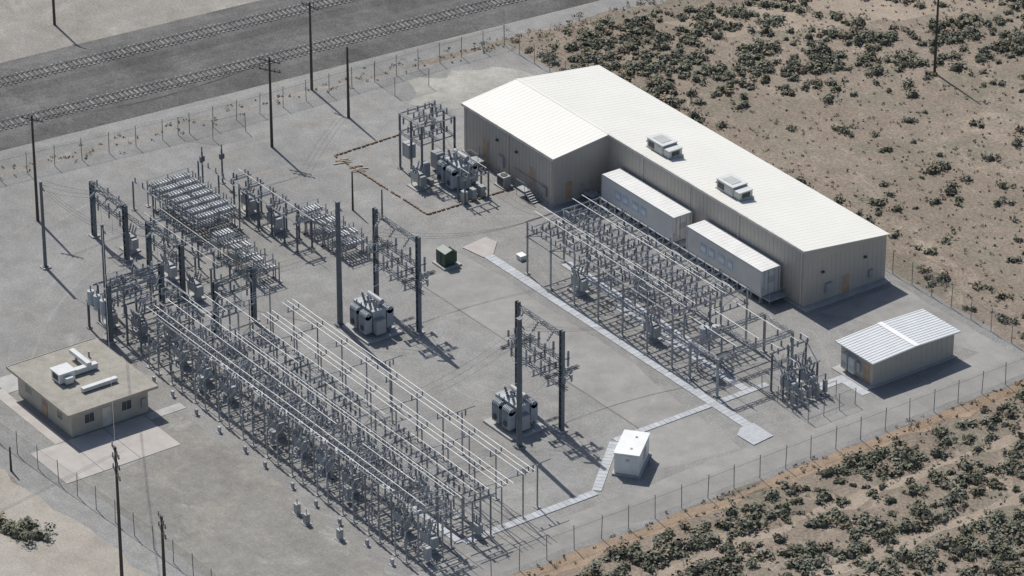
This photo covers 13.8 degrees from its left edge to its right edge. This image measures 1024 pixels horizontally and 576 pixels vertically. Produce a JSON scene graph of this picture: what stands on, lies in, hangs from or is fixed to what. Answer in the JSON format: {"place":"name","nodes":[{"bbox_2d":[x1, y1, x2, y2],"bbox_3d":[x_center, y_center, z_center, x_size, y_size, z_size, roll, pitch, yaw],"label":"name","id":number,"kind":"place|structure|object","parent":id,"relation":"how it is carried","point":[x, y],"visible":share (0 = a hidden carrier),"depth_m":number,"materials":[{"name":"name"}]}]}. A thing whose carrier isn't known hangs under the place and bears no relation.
{"place":"outdoors","nodes":[
{"label":"outdoors","id":0,"kind":"place"},
{"bbox_2d":[0,468,150,575],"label":"dirt road","id":1,"kind":"structure","parent":0,"point":[72,547],"depth_m":384.18,"materials":[{"name":"soil"}]},
{"bbox_2d":[0,511,55,542],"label":"roadside bush","id":2,"kind":"object","parent":1,"relation":"on","point":[22,532],"visible":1,"depth_m":386.04,"materials":[{"name":"green plant"}]},
{"bbox_2d":[111,442,123,575],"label":"utility pole","id":3,"kind":"object","parent":1,"relation":"on","point":[116,468],"visible":1,"depth_m":374.80,"materials":[{"name":"brown wood"}]},
{"bbox_2d":[1,4,668,510],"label":"overhead conductor wires","id":4,"kind":"object","parent":3,"relation":"attached to","point":[271,264],"visible":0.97,"depth_m":418.80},
{"bbox_2d":[158,510,166,575],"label":"utility pole","id":5,"kind":"object","parent":1,"relation":"on","point":[163,535],"visible":1,"depth_m":375.40,"materials":[{"name":"brown wood"}]},
{"bbox_2d":[18,379,148,436],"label":"walls","id":6,"kind":"structure","parent":0,"point":[75,426],"depth_m":403.75,"materials":[{"name":"beige paint"}]},
{"bbox_2d":[6,337,157,418],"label":"flat roof","id":7,"kind":"structure","parent":6,"relation":"on","point":[71,400],"depth_m":405.54,"materials":[{"name":"concrete"}]},
{"bbox_2d":[49,348,117,392],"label":"rooftop ducts","id":8,"kind":"object","parent":7,"relation":"on","point":[66,373],"visible":1,"depth_m":404.89,"materials":[{"name":"white metal"}]},
{"bbox_2d":[25,384,146,426],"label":"windows and door","id":9,"kind":"structure","parent":6,"relation":"attached to","point":[89,417],"depth_m":403.49,"materials":[{"name":"metal"}]},
{"bbox_2d":[0,374,185,483],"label":"concrete apron pavement","id":10,"kind":"structure","parent":0,"point":[140,437],"depth_m":400.62,"materials":[{"name":"grey concrete"}]},
{"bbox_2d":[75,415,388,575],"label":"old asphalt yard ground","id":11,"kind":"structure","parent":0,"point":[198,488],"depth_m":389.68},
{"bbox_2d":[221,527,254,543],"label":"ground patch","id":12,"kind":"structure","parent":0,"point":[240,535],"depth_m":386.13,"materials":[{"name":"stone"}]},
{"bbox_2d":[0,0,597,150],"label":"railway track bed","id":13,"kind":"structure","parent":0,"point":[124,73],"depth_m":476.31,"materials":[{"name":"grey gravel"}]},
{"bbox_2d":[0,0,354,86],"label":"railway track","id":14,"kind":"structure","parent":13,"relation":"on","point":[152,44],"depth_m":478.65,"materials":[{"name":"metal"}]},
{"bbox_2d":[0,0,525,130],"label":"railway track","id":15,"kind":"structure","parent":13,"relation":"on","point":[233,67],"depth_m":473.83,"materials":[{"name":"metal"}]},
{"bbox_2d":[0,0,654,170],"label":"gravel verge","id":16,"kind":"structure","parent":0,"point":[518,27],"depth_m":469.13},
{"bbox_2d":[0,0,666,176],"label":"rail corridor ground","id":17,"kind":"structure","parent":0,"point":[28,28],"depth_m":483.76,"materials":[{"name":"grey gravel"}]},
{"bbox_2d":[52,0,55,24],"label":"utility pole","id":18,"kind":"object","parent":17,"relation":"on","point":[53,11],"visible":1,"depth_m":482.84,"materials":[{"name":"brown wood"}]},
{"bbox_2d":[301,0,318,89],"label":"utility pole","id":19,"kind":"object","parent":17,"relation":"on","point":[310,46],"visible":1,"depth_m":465.78,"materials":[{"name":"brown wood"}]},
{"bbox_2d":[407,67,534,109],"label":"bare ground patch","id":20,"kind":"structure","parent":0,"point":[454,89],"depth_m":469.78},
{"bbox_2d":[464,147,486,162],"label":"metal stairs","id":21,"kind":"structure","parent":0,"point":[478,159],"depth_m":451.69,"materials":[{"name":"metal"}]},
{"bbox_2d":[0,44,1023,575],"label":"gravel yard ground","id":22,"kind":"structure","parent":0,"point":[46,310],"depth_m":421.79,"materials":[{"name":"grey gravel"}]},
{"bbox_2d":[9,447,11,471],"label":"marker post","id":23,"kind":"object","parent":22,"relation":"on","point":[10,459],"visible":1,"depth_m":395.61,"materials":[{"name":"grey metal"}]},
{"bbox_2d":[21,114,42,220],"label":"utility pole","id":24,"kind":"object","parent":22,"relation":"on","point":[35,178],"visible":1,"depth_m":437.78,"materials":[{"name":"brown wood"}]},
{"bbox_2d":[38,180,51,269],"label":"steel pole","id":25,"kind":"object","parent":22,"relation":"on","point":[45,266],"visible":1,"depth_m":429.63,"materials":[{"name":"metal"}]},
{"bbox_2d":[100,223,106,298],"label":"steel pole","id":26,"kind":"object","parent":22,"relation":"on","point":[103,247],"visible":0.69,"depth_m":421.48,"materials":[{"name":"metal"}]},
{"bbox_2d":[1,423,217,575],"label":"chain link fence","id":27,"kind":"object","parent":22,"relation":"on","point":[114,501],"visible":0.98,"depth_m":387.91,"materials":[{"name":"metal"}]},
{"bbox_2d":[88,179,132,262],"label":"steel portal frame","id":28,"kind":"object","parent":22,"relation":"on","point":[123,219],"visible":0.99,"depth_m":433.05,"materials":[{"name":"metal"}]},
{"bbox_2d":[105,261,165,344],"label":"steel portal frame","id":29,"kind":"object","parent":22,"relation":"on","point":[109,287],"visible":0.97,"depth_m":417.35,"materials":[{"name":"metal"}]},
{"bbox_2d":[85,258,195,355],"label":"regulator cluster","id":30,"kind":"object","parent":22,"relation":"on","point":[139,323],"visible":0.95,"depth_m":417.99,"materials":[{"name":"metal"}]},
{"bbox_2d":[145,219,187,299],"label":"steel portal frame","id":31,"kind":"object","parent":22,"relation":"on","point":[180,248],"visible":0.97,"depth_m":425.69,"materials":[{"name":"metal"}]},
{"bbox_2d":[145,167,193,210],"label":"capacitor rack","id":32,"kind":"object","parent":22,"relation":"on","point":[163,181],"visible":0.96,"depth_m":443.31,"materials":[{"name":"metal"}]},
{"bbox_2d":[119,207,232,302],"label":"switch row","id":33,"kind":"object","parent":22,"relation":"on","point":[195,286],"visible":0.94,"depth_m":428.69,"materials":[{"name":"grey metal"}]},
{"bbox_2d":[152,173,200,216],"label":"capacitor rack","id":34,"kind":"object","parent":22,"relation":"on","point":[175,184],"visible":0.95,"depth_m":442.13,"materials":[{"name":"metal"}]},
{"bbox_2d":[160,178,209,220],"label":"capacitor rack","id":35,"kind":"object","parent":22,"relation":"on","point":[193,187],"visible":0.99,"depth_m":441.11,"materials":[{"name":"metal"}]},
{"bbox_2d":[168,183,216,225],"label":"capacitor rack","id":36,"kind":"object","parent":22,"relation":"on","point":[174,201],"visible":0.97,"depth_m":440.08,"materials":[{"name":"metal"}]},
{"bbox_2d":[130,144,261,252],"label":"capacitor bus structure","id":37,"kind":"object","parent":22,"relation":"on","point":[201,160],"visible":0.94,"depth_m":440.81,"materials":[{"name":"metal"}]},
{"bbox_2d":[177,188,225,231],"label":"capacitor rack","id":38,"kind":"object","parent":22,"relation":"on","point":[198,200],"visible":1,"depth_m":438.94,"materials":[{"name":"metal"}]},
{"bbox_2d":[183,194,233,237],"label":"capacitor rack","id":39,"kind":"object","parent":22,"relation":"on","point":[195,209],"visible":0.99,"depth_m":438.10,"materials":[{"name":"metal"}]},
{"bbox_2d":[192,199,242,242],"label":"capacitor rack","id":40,"kind":"object","parent":22,"relation":"on","point":[217,217],"visible":0.97,"depth_m":437.13,"materials":[{"name":"metal"}]},
{"bbox_2d":[207,223,237,259],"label":"capacitor rack","id":41,"kind":"object","parent":22,"relation":"on","point":[221,234],"visible":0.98,"depth_m":433.53,"materials":[{"name":"metal"}]},
{"bbox_2d":[218,234,243,263],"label":"capacitor rack","id":42,"kind":"object","parent":22,"relation":"on","point":[224,245],"visible":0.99,"depth_m":432.62,"materials":[{"name":"metal"}]},
{"bbox_2d":[210,263,259,338],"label":"steel portal frame","id":43,"kind":"object","parent":22,"relation":"on","point":[217,284],"visible":0.94,"depth_m":418.56,"materials":[{"name":"metal"}]},
{"bbox_2d":[227,235,255,271],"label":"capacitor rack","id":44,"kind":"object","parent":22,"relation":"on","point":[235,248],"visible":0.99,"depth_m":431.10,"materials":[{"name":"metal"}]},
{"bbox_2d":[236,246,261,273],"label":"capacitor rack","id":45,"kind":"object","parent":22,"relation":"on","point":[241,258],"visible":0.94,"depth_m":430.13,"materials":[{"name":"metal"}]},
{"bbox_2d":[0,26,504,172],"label":"chain link fence","id":46,"kind":"object","parent":22,"relation":"on","point":[256,96],"visible":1,"depth_m":461.51,"materials":[{"name":"metal"}]},
{"bbox_2d":[243,248,274,278],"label":"capacitor rack","id":47,"kind":"object","parent":22,"relation":"on","point":[258,260],"visible":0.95,"depth_m":428.82,"materials":[{"name":"metal"}]},
{"bbox_2d":[254,259,282,289],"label":"capacitor rack","id":48,"kind":"object","parent":22,"relation":"on","point":[265,268],"visible":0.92,"depth_m":428.00,"materials":[{"name":"metal"}]},
{"bbox_2d":[258,55,280,147],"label":"utility pole","id":49,"kind":"object","parent":22,"relation":"on","point":[270,105],"visible":1,"depth_m":452.80,"materials":[{"name":"brown wood"}]},
{"bbox_2d":[232,163,315,253],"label":"switch row","id":50,"kind":"object","parent":22,"relation":"on","point":[276,220],"visible":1,"depth_m":438.37,"materials":[{"name":"metal"}]},
{"bbox_2d":[152,376,395,566],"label":"control cabinets","id":51,"kind":"object","parent":22,"relation":"on","point":[339,537],"visible":0.98,"depth_m":389.00,"materials":[{"name":"metal"}]},
{"bbox_2d":[294,198,327,235],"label":"capacitor rack","id":52,"kind":"object","parent":22,"relation":"on","point":[315,208],"visible":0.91,"depth_m":438.39,"materials":[{"name":"metal"}]},
{"bbox_2d":[305,209,331,238],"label":"capacitor rack","id":53,"kind":"object","parent":22,"relation":"on","point":[316,218],"visible":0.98,"depth_m":437.59,"materials":[{"name":"metal"}]},
{"bbox_2d":[313,210,344,246],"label":"capacitor rack","id":54,"kind":"object","parent":22,"relation":"on","point":[330,220],"visible":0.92,"depth_m":435.96,"materials":[{"name":"metal"}]},
{"bbox_2d":[321,221,349,250],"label":"capacitor rack","id":55,"kind":"object","parent":22,"relation":"on","point":[328,232],"visible":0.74,"depth_m":435.07,"materials":[{"name":"metal"}]},
{"bbox_2d":[334,199,345,327],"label":"steel pole","id":56,"kind":"object","parent":22,"relation":"on","point":[339,323],"visible":1,"depth_m":417.86,"materials":[{"name":"metal"}]},
{"bbox_2d":[146,285,535,564],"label":"switchyard structure","id":57,"kind":"object","parent":22,"relation":"on","point":[328,451],"visible":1,"depth_m":396.98,"materials":[{"name":"metal"}]},
{"bbox_2d":[330,222,362,257],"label":"capacitor rack","id":58,"kind":"object","parent":22,"relation":"on","point":[353,231],"visible":0.7,"depth_m":433.81,"materials":[{"name":"metal"}]},
{"bbox_2d":[346,46,349,117],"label":"utility pole","id":59,"kind":"object","parent":22,"relation":"on","point":[348,95],"visible":1,"depth_m":460.44,"materials":[{"name":"brown wood"}]},
{"bbox_2d":[333,158,367,170],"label":"lumber pile","id":60,"kind":"object","parent":22,"relation":"on","point":[361,169],"visible":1,"depth_m":451.87,"materials":[{"name":"beige wood"}]},
{"bbox_2d":[351,171,353,210],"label":"utility pole","id":61,"kind":"object","parent":22,"relation":"on","point":[352,190],"visible":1,"depth_m":441.88,"materials":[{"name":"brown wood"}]},
{"bbox_2d":[341,233,370,263],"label":"capacitor rack","id":62,"kind":"object","parent":22,"relation":"on","point":[344,260],"visible":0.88,"depth_m":432.76,"materials":[{"name":"metal"}]},
{"bbox_2d":[342,290,402,344],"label":"power transformer","id":63,"kind":"object","parent":22,"relation":"on","point":[371,318],"visible":1,"depth_m":418.51,"materials":[{"name":"metal"}]},
{"bbox_2d":[356,207,435,334],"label":"dead end frame","id":64,"kind":"object","parent":22,"relation":"on","point":[418,274],"visible":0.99,"depth_m":418.94,"materials":[{"name":"metal"}]},
{"bbox_2d":[334,134,512,214],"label":"orange barrier","id":65,"kind":"object","parent":22,"relation":"on","point":[392,192],"visible":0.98,"depth_m":447.22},
{"bbox_2d":[397,100,456,191],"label":"switch structure","id":66,"kind":"object","parent":22,"relation":"on","point":[419,176],"visible":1,"depth_m":448.40,"materials":[{"name":"metal"}]},
{"bbox_2d":[429,148,485,198],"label":"power transformer","id":67,"kind":"object","parent":22,"relation":"on","point":[449,166],"visible":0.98,"depth_m":446.30,"materials":[{"name":"metal"}]},
{"bbox_2d":[455,161,491,206],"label":"bushing stand","id":68,"kind":"object","parent":22,"relation":"on","point":[472,194],"visible":1,"depth_m":444.38,"materials":[{"name":"metal"}]},
{"bbox_2d":[494,172,513,189],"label":"ground air conditioner","id":69,"kind":"object","parent":22,"relation":"on","point":[504,178],"visible":0.97,"depth_m":447.41,"materials":[{"name":"metal"}]},
{"bbox_2d":[0,0,1023,575],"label":"dry grass tufts","id":70,"kind":"object","parent":22,"relation":"on","point":[810,186],"visible":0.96,"depth_m":455.87,"materials":[{"name":"beige plant"}]},
{"bbox_2d":[483,384,546,441],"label":"power transformer","id":71,"kind":"object","parent":22,"relation":"on","point":[501,421],"visible":0.85,"depth_m":402.12,"materials":[{"name":"metal"}]},
{"bbox_2d":[513,316,525,449],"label":"steel pole","id":72,"kind":"object","parent":22,"relation":"on","point":[518,445],"visible":1,"depth_m":396.98,"materials":[{"name":"metal"}]},
{"bbox_2d":[516,252,525,260],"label":"valve box","id":73,"kind":"object","parent":22,"relation":"on","point":[520,256],"visible":1,"depth_m":433.16,"materials":[{"name":"white paint"}]},
{"bbox_2d":[516,176,541,204],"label":"metal stairs","id":74,"kind":"structure","parent":22,"relation":"on","point":[524,188],"depth_m":445.06,"materials":[{"name":"metal"}]},
{"bbox_2d":[422,285,649,465],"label":"pavement joint","id":75,"kind":"object","parent":22,"relation":"on","point":[539,362],"visible":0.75,"depth_m":413.39,"materials":[{"name":"grey concrete"}]},
{"bbox_2d":[498,300,579,433],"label":"dead end frame","id":76,"kind":"object","parent":22,"relation":"on","point":[561,380],"visible":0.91,"depth_m":401.33,"materials":[{"name":"metal"}]},
{"bbox_2d":[580,181,600,204],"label":"metal stairs","id":77,"kind":"structure","parent":22,"relation":"on","point":[591,193],"depth_m":444.44,"materials":[{"name":"metal"}]},
{"bbox_2d":[612,429,650,478],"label":"equipment hut","id":78,"kind":"object","parent":22,"relation":"on","point":[632,453],"visible":1,"depth_m":395.26,"materials":[{"name":"metal"}]},
{"bbox_2d":[524,195,749,369],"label":"second switchyard structure","id":79,"kind":"object","parent":22,"relation":"on","point":[581,278],"visible":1,"depth_m":421.43,"materials":[{"name":"metal"}]},
{"bbox_2d":[601,168,691,248],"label":"white shipping container","id":80,"kind":"object","parent":22,"relation":"on","point":[648,205],"visible":0.88,"depth_m":438.12,"materials":[{"name":"metal"}]},
{"bbox_2d":[464,108,886,307],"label":"walls","id":81,"kind":"structure","parent":22,"relation":"on","point":[593,161],"depth_m":436.44,"materials":[{"name":"beige metal"}]},
{"bbox_2d":[464,108,872,305],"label":"doors and fittings","id":82,"kind":"structure","parent":81,"relation":"attached to","point":[568,194],"depth_m":443.79,"materials":[{"name":"metal"}]},
{"bbox_2d":[461,65,889,253],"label":"roof","id":83,"kind":"structure","parent":81,"relation":"on","point":[552,116],"depth_m":444.45,"materials":[{"name":"beige metal"}]},
{"bbox_2d":[646,132,683,159],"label":"rooftop hvac unit","id":84,"kind":"object","parent":83,"relation":"on","point":[664,145],"visible":1,"depth_m":440.23,"materials":[{"name":"metal"}]},
{"bbox_2d":[715,173,753,201],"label":"rooftop hvac unit","id":85,"kind":"object","parent":83,"relation":"on","point":[735,187],"visible":1,"depth_m":431.85,"materials":[{"name":"metal"}]},
{"bbox_2d":[461,150,889,312],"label":"footing","id":86,"kind":"object","parent":22,"relation":"on","point":[830,300],"visible":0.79,"depth_m":426.91,"materials":[{"name":"concrete"}]},
{"bbox_2d":[443,357,1023,575],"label":"chain link fence","id":87,"kind":"object","parent":22,"relation":"on","point":[734,471],"visible":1,"depth_m":392.37,"materials":[{"name":"metal"}]},
{"bbox_2d":[685,220,788,303],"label":"white shipping container","id":88,"kind":"object","parent":22,"relation":"on","point":[741,262],"visible":0.91,"depth_m":427.46,"materials":[{"name":"metal"}]},
{"bbox_2d":[686,300,794,398],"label":"bus tie frame","id":89,"kind":"object","parent":22,"relation":"on","point":[703,336],"visible":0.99,"depth_m":411.06,"materials":[{"name":"metal"}]},
{"bbox_2d":[504,26,1023,342],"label":"chain link fence","id":90,"kind":"object","parent":22,"relation":"on","point":[888,248],"visible":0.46,"depth_m":427.49,"materials":[{"name":"metal"}]},
{"bbox_2d":[767,332,836,412],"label":"switch rack","id":91,"kind":"object","parent":22,"relation":"on","point":[809,383],"visible":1,"depth_m":408.08,"materials":[{"name":"metal"}]},
{"bbox_2d":[763,376,855,419],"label":"chain link fence","id":92,"kind":"object","parent":22,"relation":"on","point":[816,402],"visible":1,"depth_m":405.64,"materials":[{"name":"metal"}]},
{"bbox_2d":[796,354,956,395],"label":"slab","id":93,"kind":"structure","parent":22,"relation":"on","point":[854,382],"depth_m":411.25,"materials":[{"name":"concrete"}]},
{"bbox_2d":[841,335,953,385],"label":"walls","id":94,"kind":"structure","parent":22,"relation":"on","point":[918,357],"depth_m":411.97,"materials":[{"name":"white metal"}]},
{"bbox_2d":[841,351,869,383],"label":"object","id":95,"kind":"object","parent":94,"relation":"attached to","point":[852,364],"visible":1,"depth_m":411.07,"materials":[{"name":"white paint"}]},
{"bbox_2d":[835,309,960,364],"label":"roof","id":96,"kind":"structure","parent":94,"relation":"on","point":[881,341],"depth_m":412.97,"materials":[{"name":"white paint"}]},
{"bbox_2d":[9,0,1023,575],"bbox_3d":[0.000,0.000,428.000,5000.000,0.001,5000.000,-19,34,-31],"label":"desert ground","id":97,"kind":"structure","parent":0,"point":[785,148],"depth_m":452.45,"materials":[{"name":"soil"}]},
{"bbox_2d":[515,0,1023,575],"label":"desert shrubs","id":98,"kind":"object","parent":97,"relation":"on","point":[665,546],"visible":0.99,"depth_m":406.59,"materials":[{"name":"green plant"}]},
{"bbox_2d":[933,0,938,72],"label":"utility pole","id":99,"kind":"object","parent":97,"relation":"on","point":[936,40],"visible":1,"depth_m":470.24,"materials":[{"name":"brown wood"}]},
{"bbox_2d":[384,242,740,468],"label":"service lane road","id":100,"kind":"structure","parent":0,"point":[617,383],"depth_m":414.63,"materials":[{"name":"grey concrete"}]},
{"bbox_2d":[432,244,461,270],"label":"pad mounted transformer","id":101,"kind":"object","parent":100,"relation":"on","point":[446,258],"visible":1,"depth_m":431.57,"materials":[{"name":"metal"}]},
{"bbox_2d":[461,237,772,544],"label":"cable trench path","id":102,"kind":"structure","parent":0,"point":[750,432],"depth_m":410.50,"materials":[{"name":"concrete"}]},
{"bbox_2d":[410,285,1023,575],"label":"perimeter road","id":103,"kind":"structure","parent":0,"point":[892,302],"depth_m":400.05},
{"bbox_2d":[511,380,1023,575],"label":"tan dirt strip ground","id":104,"kind":"structure","parent":0,"point":[585,556],"depth_m":394.10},
{"bbox_2d":[649,431,1023,575],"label":"dirt track ground","id":105,"kind":"structure","parent":0,"point":[858,499],"depth_m":390.80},
{"bbox_2d":[664,0,1023,37],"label":"sandy patch ground","id":106,"kind":"structure","parent":0,"point":[846,7],"depth_m":486.64,"materials":[{"name":"beige sand"}]},
{"bbox_2d":[815,491,1023,575],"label":"dirt track ground","id":107,"kind":"structure","parent":0,"point":[1013,500],"depth_m":386.01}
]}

